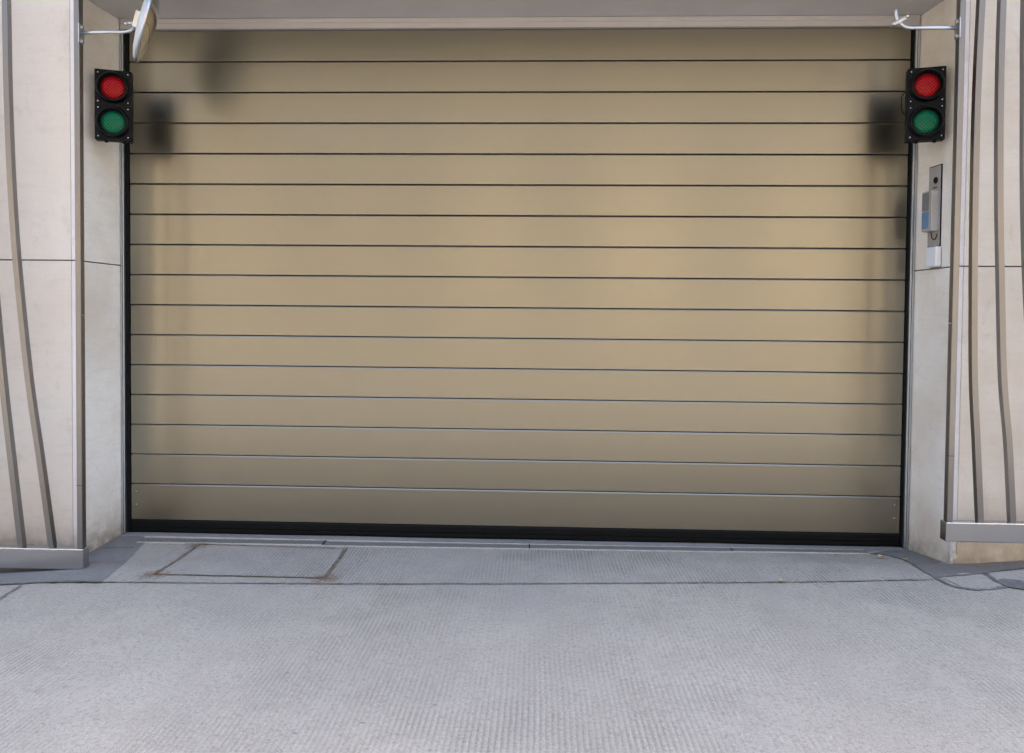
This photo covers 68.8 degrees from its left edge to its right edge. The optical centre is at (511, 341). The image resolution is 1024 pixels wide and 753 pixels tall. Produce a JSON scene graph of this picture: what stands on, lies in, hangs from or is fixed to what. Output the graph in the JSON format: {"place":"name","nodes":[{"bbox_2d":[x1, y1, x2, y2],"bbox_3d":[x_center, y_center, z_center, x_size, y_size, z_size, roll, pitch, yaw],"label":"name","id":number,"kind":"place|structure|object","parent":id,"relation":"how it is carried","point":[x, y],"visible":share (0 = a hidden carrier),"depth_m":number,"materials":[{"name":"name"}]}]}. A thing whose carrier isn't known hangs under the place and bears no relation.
{"place":"outdoors","nodes":[
{"label":"outdoors","id":0,"kind":"place"},
{"bbox_2d":[0,532,1023,752],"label":"pavement","id":1,"kind":"structure","parent":0,"point":[913,666],"depth_m":3.52,"materials":[{"name":"grey concrete"}]},
{"bbox_2d":[0,583,23,597],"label":"tar seam","id":2,"kind":"object","parent":1,"relation":"on","point":[12,590],"visible":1,"depth_m":4.61,"materials":[{"name":"black asphalt"}]},
{"bbox_2d":[3,580,100,583],"bbox_3d":[-5.766,1.560,4.832,6.379,0.170,0.046,1,2,2],"label":"tar seam","id":3,"kind":"object","parent":1,"relation":"on","point":[56,581],"visible":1,"depth_m":4.71,"materials":[{"name":"black asphalt"}]},
{"bbox_2d":[0,534,143,584],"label":"paving strip","id":4,"kind":"object","parent":1,"relation":"on","point":[124,550],"visible":0.85,"depth_m":4.99,"materials":[{"name":"concrete"}]},
{"bbox_2d":[137,536,870,553],"bbox_3d":[-0.095,1.484,5.413,5.530,0.046,0.158,1,2,2],"label":"drain","id":5,"kind":"object","parent":1,"relation":"on","point":[324,542],"visible":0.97,"depth_m":5.41,"materials":[{"name":"grey metal"}]},
{"bbox_2d":[101,579,912,583],"bbox_3d":[0.038,1.497,4.656,5.234,0.073,0.064,1,2,0],"label":"tar seam","id":6,"kind":"object","parent":1,"relation":"on","point":[472,583],"visible":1,"depth_m":4.64,"materials":[{"name":"black asphalt"}]},
{"bbox_2d":[122,532,904,550],"bbox_3d":[-0.033,1.501,5.605,5.750,0.056,0.260,1,2,2],"label":"threshold","id":7,"kind":"object","parent":1,"relation":"on","point":[529,541],"visible":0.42,"depth_m":5.52,"materials":[{"name":"stone"}]},
{"bbox_2d":[104,543,935,583],"bbox_3d":[-0.018,1.493,4.977,5.345,0.074,0.752,1,2,2],"label":"apron","id":8,"kind":"object","parent":1,"relation":"on","point":[368,565],"visible":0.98,"depth_m":4.93,"materials":[{"name":"grey concrete"}]},
{"bbox_2d":[145,543,346,579],"bbox_3d":[-1.737,1.489,5.080,1.359,0.031,0.860,1,2,2],"label":"access hatch","id":9,"kind":"object","parent":8,"relation":"on","point":[200,559],"visible":1,"depth_m":5.07,"materials":[{"name":"metal"}]},
{"bbox_2d":[871,553,1007,589],"bbox_3d":[3.662,1.454,4.547,2.678,0.138,0.689,1,2,18],"label":"tar seam","id":10,"kind":"object","parent":1,"relation":"on","point":[934,576],"visible":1,"depth_m":4.62,"materials":[{"name":"black asphalt"}]},
{"bbox_2d":[876,549,1023,576],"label":"paving strip","id":11,"kind":"object","parent":1,"relation":"on","point":[933,566],"visible":0.97,"depth_m":4.90,"materials":[{"name":"concrete"}]},
{"bbox_2d":[944,574,1002,588],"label":"paving slab","id":12,"kind":"structure","parent":1,"relation":"on","point":[982,581],"depth_m":4.62,"materials":[{"name":"concrete"}]},
{"bbox_2d":[938,568,1019,576],"bbox_3d":[3.867,1.437,4.767,2.367,0.112,0.089,1,2,-1],"label":"tar seam","id":13,"kind":"object","parent":1,"relation":"on","point":[980,573],"visible":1,"depth_m":4.76,"materials":[{"name":"black asphalt"}]},
{"bbox_2d":[983,572,995,580],"bbox_3d":[3.081,1.473,4.508,0.104,0.023,0.543,0,2,-25],"label":"tar seam","id":14,"kind":"object","parent":1,"relation":"on","point":[987,575],"visible":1,"depth_m":4.70,"materials":[{"name":"black asphalt"}]},
{"bbox_2d":[989,569,1023,580],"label":"paving slab","id":15,"kind":"structure","parent":1,"relation":"on","point":[1016,574],"depth_m":4.71,"materials":[{"name":"concrete"}]},
{"bbox_2d":[996,579,1023,588],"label":"slab","id":16,"kind":"object","parent":1,"relation":"on","point":[1013,583],"visible":1,"depth_m":4.56,"materials":[{"name":"grey concrete"}]},
{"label":"ground","id":17,"kind":"structure","parent":0,"visible":0},
{"bbox_2d":[0,0,121,552],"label":"stone wall","id":18,"kind":"structure","parent":17,"relation":"on","point":[43,62],"depth_m":5.15,"materials":[{"name":"beige stone"}]},
{"bbox_2d":[0,0,88,569],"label":"steel grille","id":19,"kind":"object","parent":18,"relation":"attached to","point":[22,553],"visible":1,"depth_m":4.95,"materials":[{"name":"silver metal"}]},
{"bbox_2d":[78,0,159,62],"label":"traffic mirror","id":20,"kind":"object","parent":19,"relation":"attached to","point":[144,22],"visible":1,"depth_m":4.81,"materials":[{"name":"metal"}]},
{"bbox_2d":[94,68,133,143],"bbox_3d":[-2.781,-1.634,5.232,0.232,0.497,0.146,0,2,-17],"label":"traffic light","id":21,"kind":"object","parent":18,"relation":"attached to","point":[113,90],"visible":1,"depth_m":5.19,"materials":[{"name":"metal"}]},
{"bbox_2d":[88,0,943,30],"bbox_3d":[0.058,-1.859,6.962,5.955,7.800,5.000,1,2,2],"label":"soffit","id":22,"kind":"structure","parent":18,"relation":"attached to","point":[212,15],"depth_m":5.35,"materials":[{"name":"stone"}]},
{"bbox_2d":[120,25,919,547],"bbox_3d":[-0.014,-0.422,5.511,5.804,3.795,0.081,1,2,2],"label":"garage door","id":23,"kind":"structure","parent":22,"relation":"attached to","point":[632,285],"depth_m":5.50,"materials":[{"name":"beige metal"}]},
{"bbox_2d":[907,0,1023,563],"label":"stone wall","id":24,"kind":"structure","parent":17,"relation":"on","point":[928,396],"depth_m":4.94,"materials":[{"name":"beige stone"}]},
{"bbox_2d":[901,66,946,143],"bbox_3d":[2.765,-1.581,5.038,0.261,0.497,0.146,1,2,17],"label":"traffic light","id":25,"kind":"object","parent":24,"relation":"attached to","point":[925,99],"visible":1,"depth_m":4.99,"materials":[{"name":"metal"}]},
{"bbox_2d":[921,164,942,246],"bbox_3d":[2.882,-0.926,5.144,0.076,0.557,0.134,0,2,-4],"label":"intercom","id":26,"kind":"object","parent":24,"relation":"attached to","point":[931,210],"visible":0.99,"depth_m":5.11,"materials":[{"name":"metal"}]},
{"bbox_2d":[926,246,940,268],"bbox_3d":[2.886,-0.571,5.123,0.042,0.148,0.114,0,2,-4],"label":"junction box","id":27,"kind":"object","parent":24,"relation":"attached to","point":[933,257],"visible":1,"depth_m":5.09,"materials":[{"name":"white plastic"}]},
{"bbox_2d":[940,0,1023,542],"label":"steel grille","id":28,"kind":"object","parent":24,"relation":"attached to","point":[979,528],"visible":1,"depth_m":4.72,"materials":[{"name":"silver metal"}]},
{"bbox_2d":[890,9,960,39],"bbox_3d":[2.584,-1.993,4.695,0.428,0.187,0.069,1,2,2],"label":"mirror arm","id":29,"kind":"object","parent":28,"relation":"attached to","point":[956,27],"visible":1,"depth_m":4.69}
]}

